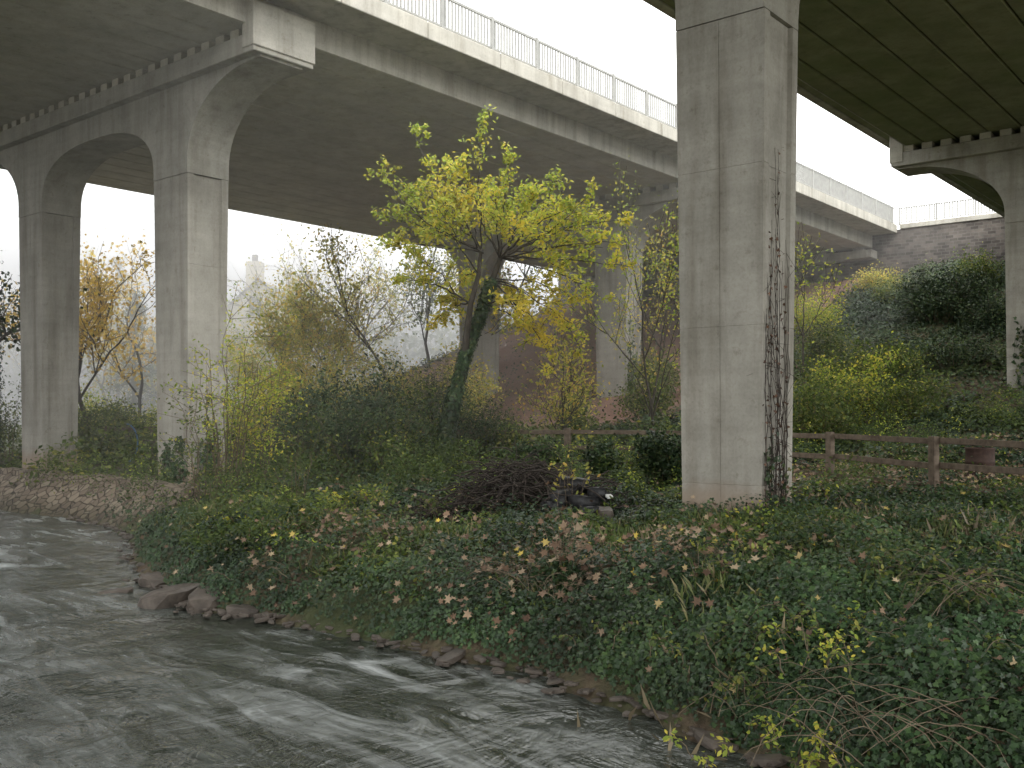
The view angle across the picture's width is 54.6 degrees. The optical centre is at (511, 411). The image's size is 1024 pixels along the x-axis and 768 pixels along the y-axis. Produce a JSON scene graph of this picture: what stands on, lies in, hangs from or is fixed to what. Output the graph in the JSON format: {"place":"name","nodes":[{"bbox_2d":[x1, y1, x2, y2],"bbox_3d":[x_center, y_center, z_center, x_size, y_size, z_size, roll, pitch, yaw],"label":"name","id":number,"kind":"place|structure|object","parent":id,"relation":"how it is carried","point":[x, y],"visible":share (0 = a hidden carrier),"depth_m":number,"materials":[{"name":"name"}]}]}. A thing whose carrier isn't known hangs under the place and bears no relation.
{"place":"outdoors","nodes":[
{"label":"outdoors","id":0,"kind":"place"},
{"bbox_2d":[0,510,780,767],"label":"river water","id":1,"kind":"structure","parent":0,"point":[91,676],"depth_m":9.76,"materials":[{"name":"grey liquid"}]},
{"bbox_2d":[0,0,995,413],"label":"sky","id":2,"kind":"structure","parent":0,"point":[634,41],"materials":[{"name":"white"}]},
{"bbox_2d":[0,269,1023,767],"bbox_3d":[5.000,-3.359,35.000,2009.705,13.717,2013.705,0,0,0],"label":"ground","id":3,"kind":"structure","parent":0,"point":[510,373],"depth_m":14.52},
{"bbox_2d":[0,374,21,464],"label":"field shrub","id":4,"kind":"object","parent":3,"relation":"on","point":[12,435],"visible":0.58,"depth_m":35.72,"materials":[{"name":"green plant"}]},
{"bbox_2d":[0,250,94,464],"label":"ivy clad tree","id":5,"kind":"object","parent":3,"relation":"on","point":[12,331],"visible":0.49,"depth_m":33.31,"materials":[{"name":"green plant"}]},
{"bbox_2d":[0,229,155,453],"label":"orange maple tree","id":6,"kind":"object","parent":3,"relation":"on","point":[91,293],"visible":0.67,"depth_m":40.63,"materials":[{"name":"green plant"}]},
{"bbox_2d":[0,467,216,527],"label":"cobbled river wall","id":7,"kind":"structure","parent":3,"relation":"on","point":[21,497],"depth_m":26.87,"materials":[{"name":"stone"}]},
{"bbox_2d":[77,421,150,464],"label":"field shrub","id":8,"kind":"object","parent":3,"relation":"on","point":[113,445],"visible":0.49,"depth_m":33.95,"materials":[{"name":"green plant"}]},
{"bbox_2d":[77,396,153,451],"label":"field shrub","id":9,"kind":"object","parent":3,"relation":"on","point":[90,415],"visible":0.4,"depth_m":37.83,"materials":[{"name":"green plant"}]},
{"bbox_2d":[79,234,155,418],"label":"orange maple tree","id":10,"kind":"object","parent":3,"relation":"on","point":[133,373],"visible":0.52,"depth_m":47.73,"materials":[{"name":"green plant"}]},
{"bbox_2d":[79,241,156,409],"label":"autumn tree","id":11,"kind":"object","parent":3,"relation":"on","point":[107,375],"visible":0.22,"depth_m":60.90,"materials":[{"name":"orange plant"}]},
{"bbox_2d":[101,289,156,420],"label":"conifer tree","id":12,"kind":"object","parent":3,"relation":"on","point":[133,384],"visible":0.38,"depth_m":57.88,"materials":[{"name":"green plant"}]},
{"bbox_2d":[157,379,268,503],"bbox_3d":[-6.563,0.678,21.619,2.134,2.837,2.145,0,0,-25],"label":"spindle shrub","id":13,"kind":"object","parent":3,"relation":"on","point":[218,450],"visible":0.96,"depth_m":21.44,"materials":[{"name":"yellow plant"}]},
{"bbox_2d":[153,281,307,496],"bbox_3d":[-6.235,-0.443,22.155,3.445,4.842,2.898,0,0,0],"label":"spindle shrub","id":14,"kind":"object","parent":3,"relation":"on","point":[245,433],"visible":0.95,"depth_m":21.89,"materials":[{"name":"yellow plant"}]},
{"bbox_2d":[226,309,272,422],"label":"autumn tree","id":15,"kind":"object","parent":3,"relation":"on","point":[234,362],"visible":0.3,"depth_m":53.30,"materials":[{"name":"yellow plant"}]},
{"bbox_2d":[200,350,307,487],"bbox_3d":[-6.047,0.203,23.201,2.492,3.325,2.086,0,0,-13],"label":"spindle shrub","id":16,"kind":"object","parent":3,"relation":"on","point":[270,437],"visible":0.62,"depth_m":23.00,"materials":[{"name":"green plant"}]},
{"bbox_2d":[0,289,536,427],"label":"distant trees","id":17,"kind":"object","parent":3,"relation":"on","point":[414,353],"visible":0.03,"depth_m":96.24,"materials":[{"name":"grey plant"}]},
{"bbox_2d":[225,317,321,429],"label":"walls","id":18,"kind":"structure","parent":3,"relation":"on","point":[237,322],"depth_m":77.00,"materials":[{"name":"grey concrete"}]},
{"bbox_2d":[232,268,331,378],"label":"autumn tree","id":19,"kind":"object","parent":3,"relation":"on","point":[268,302],"visible":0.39,"depth_m":50.05,"materials":[{"name":"yellow plant"}]},
{"bbox_2d":[230,323,340,461],"bbox_3d":[-7.486,-0.618,33.113,4.050,4.672,3.955,0,0,0],"label":"hazel shrub","id":20,"kind":"object","parent":3,"relation":"on","point":[287,374],"visible":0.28,"depth_m":32.89,"materials":[{"name":"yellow plant"}]},
{"bbox_2d":[251,382,346,475],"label":"elder shrub","id":21,"kind":"object","parent":3,"relation":"on","point":[293,431],"visible":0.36,"depth_m":26.18,"materials":[{"name":"green plant"}]},
{"bbox_2d":[250,324,355,398],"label":"hazel shrub","id":22,"kind":"object","parent":3,"relation":"on","point":[311,347],"visible":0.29,"depth_m":42.07,"materials":[{"name":"green plant"}]},
{"bbox_2d":[240,224,366,381],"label":"autumn tree","id":23,"kind":"object","parent":3,"relation":"on","point":[281,266],"visible":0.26,"depth_m":59.62,"materials":[{"name":"brown plant"}]},
{"bbox_2d":[248,370,362,473],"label":"elder shrub","id":24,"kind":"object","parent":3,"relation":"on","point":[308,391],"visible":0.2,"depth_m":27.73,"materials":[{"name":"green plant"}]},
{"bbox_2d":[256,254,368,382],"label":"autumn tree","id":25,"kind":"object","parent":3,"relation":"on","point":[312,315],"visible":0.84,"depth_m":48.42,"materials":[{"name":"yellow plant"}]},
{"bbox_2d":[226,232,400,398],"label":"bare tree","id":26,"kind":"object","parent":3,"relation":"on","point":[247,298],"visible":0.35,"depth_m":61.16,"materials":[{"name":"brown plant"}]},
{"bbox_2d":[268,326,388,418],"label":"hazel shrub","id":27,"kind":"object","parent":3,"relation":"on","point":[304,368],"visible":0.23,"depth_m":36.18,"materials":[{"name":"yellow plant"}]},
{"bbox_2d":[288,223,404,387],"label":"autumn tree","id":28,"kind":"object","parent":3,"relation":"on","point":[338,271],"visible":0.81,"depth_m":50.07,"materials":[{"name":"green plant"}]},
{"bbox_2d":[286,382,412,480],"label":"elder shrub","id":29,"kind":"object","parent":3,"relation":"on","point":[346,436],"visible":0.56,"depth_m":25.13,"materials":[{"name":"green plant"}]},
{"bbox_2d":[308,331,401,418],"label":"hazel shrub","id":30,"kind":"object","parent":3,"relation":"on","point":[354,365],"visible":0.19,"depth_m":37.32,"materials":[{"name":"green plant"}]},
{"bbox_2d":[287,336,442,470],"bbox_3d":[-3.845,0.026,27.081,4.030,4.247,4.042,0,0,0],"label":"elder shrub","id":31,"kind":"object","parent":3,"relation":"on","point":[364,397],"visible":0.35,"depth_m":26.59,"materials":[{"name":"green plant"}]},
{"bbox_2d":[312,407,421,480],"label":"elder shrub","id":32,"kind":"object","parent":3,"relation":"on","point":[343,455],"visible":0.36,"depth_m":24.77,"materials":[{"name":"green plant"}]},
{"bbox_2d":[324,232,436,392],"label":"autumn tree","id":33,"kind":"object","parent":3,"relation":"on","point":[379,286],"visible":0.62,"depth_m":59.33,"materials":[{"name":"green plant"}]},
{"bbox_2d":[332,342,441,412],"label":"hazel shrub","id":34,"kind":"object","parent":3,"relation":"on","point":[399,371],"visible":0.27,"depth_m":39.55,"materials":[{"name":"green plant"}]},
{"bbox_2d":[0,403,796,492],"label":"meadow undergrowth","id":35,"kind":"object","parent":3,"relation":"on","point":[145,448],"visible":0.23,"depth_m":31.06,"materials":[{"name":"green plant"}]},
{"bbox_2d":[348,410,449,476],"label":"elder shrub","id":36,"kind":"object","parent":3,"relation":"on","point":[376,453],"visible":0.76,"depth_m":24.14,"materials":[{"name":"green plant"}]},
{"bbox_2d":[343,384,460,480],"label":"elder shrub","id":37,"kind":"object","parent":3,"relation":"on","point":[394,417],"visible":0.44,"depth_m":24.65,"materials":[{"name":"green plant"}]},
{"bbox_2d":[335,351,477,469],"bbox_3d":[-2.946,-0.018,27.885,3.807,3.909,3.696,0,0,-16],"label":"elder shrub","id":38,"kind":"object","parent":3,"relation":"on","point":[438,395],"visible":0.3,"depth_m":27.85,"materials":[{"name":"green plant"}]},
{"bbox_2d":[359,247,457,357],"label":"autumn tree","id":39,"kind":"object","parent":3,"relation":"on","point":[429,304],"visible":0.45,"depth_m":60.31,"materials":[{"name":"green plant"}]},
{"bbox_2d":[372,367,474,465],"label":"elder shrub","id":40,"kind":"object","parent":3,"relation":"on","point":[426,388],"visible":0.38,"depth_m":27.06,"materials":[{"name":"green plant"}]},
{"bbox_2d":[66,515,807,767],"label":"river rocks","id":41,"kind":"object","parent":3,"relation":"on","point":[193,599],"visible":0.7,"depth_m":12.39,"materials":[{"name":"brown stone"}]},
{"bbox_2d":[0,0,896,482],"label":"road bridge","id":42,"kind":"structure","parent":3,"relation":"on","point":[196,118],"depth_m":30.55,"materials":[{"name":"concrete"}]},
{"bbox_2d":[158,435,188,482],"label":"climbing ivy","id":43,"kind":"object","parent":42,"relation":"attached to","point":[166,454],"visible":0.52,"depth_m":25.99,"materials":[{"name":"green plant"}]},
{"bbox_2d":[422,335,514,427],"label":"hazel shrub","id":44,"kind":"object","parent":3,"relation":"on","point":[481,383],"visible":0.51,"depth_m":37.88,"materials":[{"name":"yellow plant"}]},
{"bbox_2d":[447,240,545,356],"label":"autumn tree","id":45,"kind":"object","parent":3,"relation":"on","point":[507,273],"visible":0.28,"depth_m":46.97,"materials":[{"name":"yellow plant"}]},
{"bbox_2d":[455,379,539,469],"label":"elder shrub","id":46,"kind":"object","parent":3,"relation":"on","point":[481,423],"visible":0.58,"depth_m":27.65,"materials":[{"name":"green plant"}]},
{"bbox_2d":[363,104,636,470],"bbox_3d":[-0.246,-2.947,25.980,7.098,9.648,4.769,0,0,0],"label":"ivy clad cherry tree","id":47,"kind":"object","parent":3,"relation":"on","point":[499,211],"visible":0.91,"depth_m":25.77,"materials":[{"name":"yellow plant"}]},
{"bbox_2d":[477,402,538,463],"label":"elder shrub","id":48,"kind":"object","parent":3,"relation":"on","point":[513,435],"visible":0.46,"depth_m":27.09,"materials":[{"name":"green plant"}]},
{"bbox_2d":[29,374,1023,732],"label":"undergrowth","id":49,"kind":"object","parent":3,"relation":"on","point":[437,458],"visible":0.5,"depth_m":19.42,"materials":[{"name":"green plant"}]},
{"bbox_2d":[375,437,678,524],"bbox_3d":[0.364,1.137,17.189,5.662,1.434,3.422,0,0,0],"label":"brush pile","id":50,"kind":"object","parent":3,"relation":"on","point":[527,485],"visible":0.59,"depth_m":16.59,"materials":[{"name":"brown wood"}]},
{"bbox_2d":[499,434,579,471],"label":"ivy bush","id":51,"kind":"object","parent":3,"relation":"on","point":[526,448],"visible":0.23,"depth_m":23.61,"materials":[{"name":"green plant"}]},
{"bbox_2d":[529,553,584,592],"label":"stump ivy","id":52,"kind":"object","parent":3,"relation":"on","point":[553,564],"visible":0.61,"depth_m":11.76,"materials":[{"name":"green plant"}]},
{"bbox_2d":[96,434,1023,585],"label":"ivy ground cover","id":53,"kind":"object","parent":3,"relation":"on","point":[154,535],"visible":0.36,"depth_m":17.23,"materials":[{"name":"green plant"}]},
{"bbox_2d":[509,323,610,448],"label":"shrub","id":54,"kind":"object","parent":3,"relation":"on","point":[575,403],"visible":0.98,"depth_m":29.99,"materials":[{"name":"green plant"}]},
{"bbox_2d":[528,478,600,571],"bbox_3d":[0.544,1.455,11.920,0.825,1.374,1.016,0,0,-15],"label":"stump regrowth","id":55,"kind":"object","parent":3,"relation":"on","point":[564,524],"visible":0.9,"depth_m":11.86,"materials":[{"name":"brown plant"}]},
{"bbox_2d":[119,432,1023,645],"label":"grass","id":56,"kind":"structure","parent":3,"relation":"on","point":[722,578],"depth_m":14.15,"materials":[{"name":"green plant"}]},
{"bbox_2d":[539,476,607,516],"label":"rubbish bags","id":57,"kind":"object","parent":3,"relation":"on","point":[581,502],"visible":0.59,"depth_m":15.97,"materials":[{"name":"black plastic"}]},
{"bbox_2d":[128,431,1023,744],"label":"fallen leaves","id":58,"kind":"object","parent":3,"relation":"on","point":[596,577],"visible":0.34,"depth_m":12.95,"materials":[{"name":"brown plant"}]},
{"bbox_2d":[166,488,1023,767],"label":"ivy ground cover","id":59,"kind":"object","parent":3,"relation":"on","point":[977,681],"visible":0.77,"depth_m":10.00,"materials":[{"name":"green plant"}]},
{"bbox_2d":[578,433,625,480],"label":"ivy bush","id":60,"kind":"object","parent":3,"relation":"on","point":[596,453],"visible":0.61,"depth_m":21.80,"materials":[{"name":"green plant"}]},
{"bbox_2d":[553,160,679,428],"bbox_3d":[3.950,-3.225,29.392,6.216,9.209,2.715,0,0,22],"label":"silver birch tree","id":61,"kind":"object","parent":3,"relation":"on","point":[652,412],"visible":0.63,"depth_m":29.79,"materials":[{"name":"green plant"}]},
{"bbox_2d":[604,210,679,429],"bbox_3d":[5.041,-2.905,33.533,4.496,7.828,3.033,0,0,27],"label":"silver birch tree","id":62,"kind":"object","parent":3,"relation":"on","point":[648,324],"visible":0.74,"depth_m":33.28,"materials":[{"name":"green plant"}]},
{"bbox_2d":[607,354,680,426],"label":"embankment shrub","id":63,"kind":"object","parent":3,"relation":"on","point":[639,407],"visible":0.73,"depth_m":34.85,"materials":[{"name":"green plant"}]},
{"bbox_2d":[619,340,680,397],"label":"embankment shrub","id":64,"kind":"object","parent":3,"relation":"on","point":[673,375],"visible":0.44,"depth_m":39.80,"materials":[{"name":"green plant"}]},
{"bbox_2d":[629,417,681,487],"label":"ivy bush","id":65,"kind":"object","parent":3,"relation":"on","point":[662,450],"visible":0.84,"depth_m":20.77,"materials":[{"name":"green plant"}]},
{"bbox_2d":[295,495,1023,760],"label":"dry grass","id":66,"kind":"structure","parent":3,"relation":"on","point":[695,750],"depth_m":12.91,"materials":[{"name":"brown plant"}]},
{"bbox_2d":[305,428,1023,499],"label":"wooden fence","id":67,"kind":"object","parent":3,"relation":"on","point":[933,465],"visible":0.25,"depth_m":19.40,"materials":[{"name":"brown wood"}]},
{"bbox_2d":[366,250,1023,473],"bbox_3d":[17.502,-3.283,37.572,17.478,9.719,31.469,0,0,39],"label":"ivy ground cover","id":68,"kind":"object","parent":3,"relation":"on","point":[878,335],"visible":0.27,"depth_m":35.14,"materials":[{"name":"green plant"}]},
{"bbox_2d":[646,621,784,668],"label":"bramble","id":69,"kind":"object","parent":3,"relation":"on","point":[652,644],"visible":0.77,"depth_m":9.09,"materials":[{"name":"green plant"}]},
{"bbox_2d":[665,533,781,575],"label":"bramble","id":70,"kind":"object","parent":3,"relation":"on","point":[699,547],"visible":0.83,"depth_m":11.28,"materials":[{"name":"green plant"}]},
{"bbox_2d":[664,667,824,732],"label":"bramble","id":71,"kind":"object","parent":3,"relation":"on","point":[738,680],"visible":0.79,"depth_m":8.39,"materials":[{"name":"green plant"}]},
{"bbox_2d":[662,672,834,760],"bbox_3d":[2.030,2.564,8.425,1.407,0.381,1.835,0,0,12],"label":"bramble","id":72,"kind":"object","parent":3,"relation":"on","point":[770,728],"visible":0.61,"depth_m":7.85,"materials":[{"name":"yellow plant"}]},
{"bbox_2d":[698,724,859,767],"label":"bramble","id":73,"kind":"object","parent":3,"relation":"on","point":[812,757],"visible":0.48,"depth_m":7.49,"materials":[{"name":"yellow plant"}]},
{"bbox_2d":[558,217,1004,304],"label":"abutment stone wall","id":74,"kind":"structure","parent":3,"relation":"on","point":[905,249],"depth_m":54.59,"materials":[{"name":"grey stone"}]},
{"bbox_2d":[585,247,876,286],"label":"abutment bearing shelf","id":75,"kind":"object","parent":74,"relation":"attached to","point":[859,254],"visible":0.31,"depth_m":56.80,"materials":[{"name":"grey concrete"}]},
{"bbox_2d":[898,198,992,224],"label":"wall railing","id":76,"kind":"object","parent":74,"relation":"on","point":[936,203],"depth_m":53.94,"materials":[{"name":"grey metal"}]},
{"bbox_2d":[749,600,868,678],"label":"bramble","id":77,"kind":"object","parent":3,"relation":"on","point":[830,641],"visible":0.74,"depth_m":8.38,"materials":[{"name":"yellow plant"}]},
{"bbox_2d":[794,280,849,340],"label":"embankment shrub","id":78,"kind":"object","parent":3,"relation":"on","point":[809,315],"visible":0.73,"depth_m":43.70,"materials":[{"name":"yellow plant"}]},
{"bbox_2d":[793,221,855,409],"bbox_3d":[9.983,-3.367,35.620,4.694,7.304,3.142,0,0,-26],"label":"young ash tree","id":79,"kind":"object","parent":3,"relation":"on","point":[804,282],"visible":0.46,"depth_m":35.46,"materials":[{"name":"green plant"}]},
{"bbox_2d":[745,582,905,658],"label":"bramble","id":80,"kind":"object","parent":3,"relation":"on","point":[803,634],"visible":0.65,"depth_m":8.93,"materials":[{"name":"green plant"}]},
{"bbox_2d":[794,313,859,365],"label":"embankment shrub","id":81,"kind":"object","parent":3,"relation":"on","point":[818,347],"visible":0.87,"depth_m":40.01,"materials":[{"name":"green plant"}]},
{"bbox_2d":[793,369,866,449],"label":"embankment shrub","id":82,"kind":"object","parent":3,"relation":"on","point":[819,426],"visible":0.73,"depth_m":28.62,"materials":[{"name":"green plant"}]},
{"bbox_2d":[643,0,1023,513],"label":"road bridge","id":83,"kind":"structure","parent":3,"relation":"on","point":[922,87],"depth_m":16.05,"materials":[{"name":"concrete"}]},
{"bbox_2d":[747,147,797,509],"bbox_3d":[4.144,-1.216,15.637,0.652,5.873,1.431,0,0,31],"label":"virginia creeper","id":84,"kind":"object","parent":83,"relation":"attached to","point":[777,368],"visible":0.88,"depth_m":15.58,"materials":[{"name":"brown plant"}]},
{"bbox_2d":[758,230,803,508],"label":"virginia creeper","id":85,"kind":"object","parent":83,"relation":"attached to","point":[786,377],"visible":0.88,"depth_m":15.66,"materials":[{"name":"brown plant"}]},
{"bbox_2d":[793,349,885,426],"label":"embankment shrub","id":86,"kind":"object","parent":3,"relation":"on","point":[818,385],"visible":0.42,"depth_m":30.41,"materials":[{"name":"green plant"}]},
{"bbox_2d":[793,330,893,399],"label":"embankment shrub","id":87,"kind":"object","parent":3,"relation":"on","point":[849,364],"visible":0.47,"depth_m":34.62,"materials":[{"name":"green plant"}]},
{"bbox_2d":[795,331,937,424],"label":"embankment shrub","id":88,"kind":"object","parent":3,"relation":"on","point":[868,380],"visible":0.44,"depth_m":31.68,"materials":[{"name":"green plant"}]},
{"bbox_2d":[718,687,1022,766],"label":"dead stems","id":89,"kind":"object","parent":3,"relation":"on","point":[819,738],"visible":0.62,"depth_m":6.93,"materials":[{"name":"brown plant"}]},
{"bbox_2d":[747,655,1023,767],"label":"dead stems","id":90,"kind":"object","parent":3,"relation":"on","point":[905,727],"visible":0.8,"depth_m":6.93,"materials":[{"name":"brown plant"}]},
{"bbox_2d":[843,330,948,382],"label":"embankment shrub","id":91,"kind":"object","parent":3,"relation":"on","point":[911,360],"visible":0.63,"depth_m":35.53,"materials":[{"name":"green plant"}]},
{"bbox_2d":[845,360,964,426],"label":"embankment shrub","id":92,"kind":"object","parent":3,"relation":"on","point":[913,403],"visible":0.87,"depth_m":30.45,"materials":[{"name":"green plant"}]},
{"bbox_2d":[818,619,1023,693],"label":"bramble","id":93,"kind":"object","parent":3,"relation":"on","point":[858,625],"visible":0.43,"depth_m":7.74,"materials":[{"name":"green plant"}]},
{"bbox_2d":[886,261,956,326],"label":"holly bush","id":94,"kind":"object","parent":3,"relation":"on","point":[905,291],"visible":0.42,"depth_m":42.74,"materials":[{"name":"green plant"}]},
{"bbox_2d":[837,540,1009,581],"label":"bramble","id":95,"kind":"object","parent":3,"relation":"on","point":[878,558],"visible":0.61,"depth_m":10.37,"materials":[{"name":"green plant"}]},
{"bbox_2d":[893,257,993,325],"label":"holly bush","id":96,"kind":"object","parent":3,"relation":"on","point":[950,291],"visible":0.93,"depth_m":41.65,"materials":[{"name":"green plant"}]},
{"bbox_2d":[912,323,1004,374],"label":"embankment shrub","id":97,"kind":"object","parent":3,"relation":"on","point":[964,353],"visible":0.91,"depth_m":35.75,"materials":[{"name":"green plant"}]},
{"bbox_2d":[898,561,1023,626],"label":"bramble","id":98,"kind":"object","parent":3,"relation":"on","point":[966,601],"visible":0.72,"depth_m":9.04,"materials":[{"name":"green plant"}]},
{"bbox_2d":[934,261,1005,311],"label":"holly bush","id":99,"kind":"object","parent":3,"relation":"on","point":[980,288],"visible":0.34,"depth_m":42.51,"materials":[{"name":"green plant"}]},
{"bbox_2d":[946,241,1004,282],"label":"embankment shrub","id":100,"kind":"object","parent":3,"relation":"on","point":[984,268],"visible":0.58,"depth_m":46.76,"materials":[{"name":"green plant"}]},
{"bbox_2d":[949,283,1005,329],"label":"embankment shrub","id":101,"kind":"object","parent":3,"relation":"on","point":[988,310],"visible":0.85,"depth_m":39.83,"materials":[{"name":"green plant"}]},
{"bbox_2d":[964,447,995,480],"bbox_3d":[9.902,1.198,21.000,0.600,0.890,0.600,0,0,0],"label":"rusty oil drum","id":102,"kind":"object","parent":3,"relation":"on","point":[984,456],"visible":0.47,"depth_m":20.77,"materials":[{"name":"metal"}]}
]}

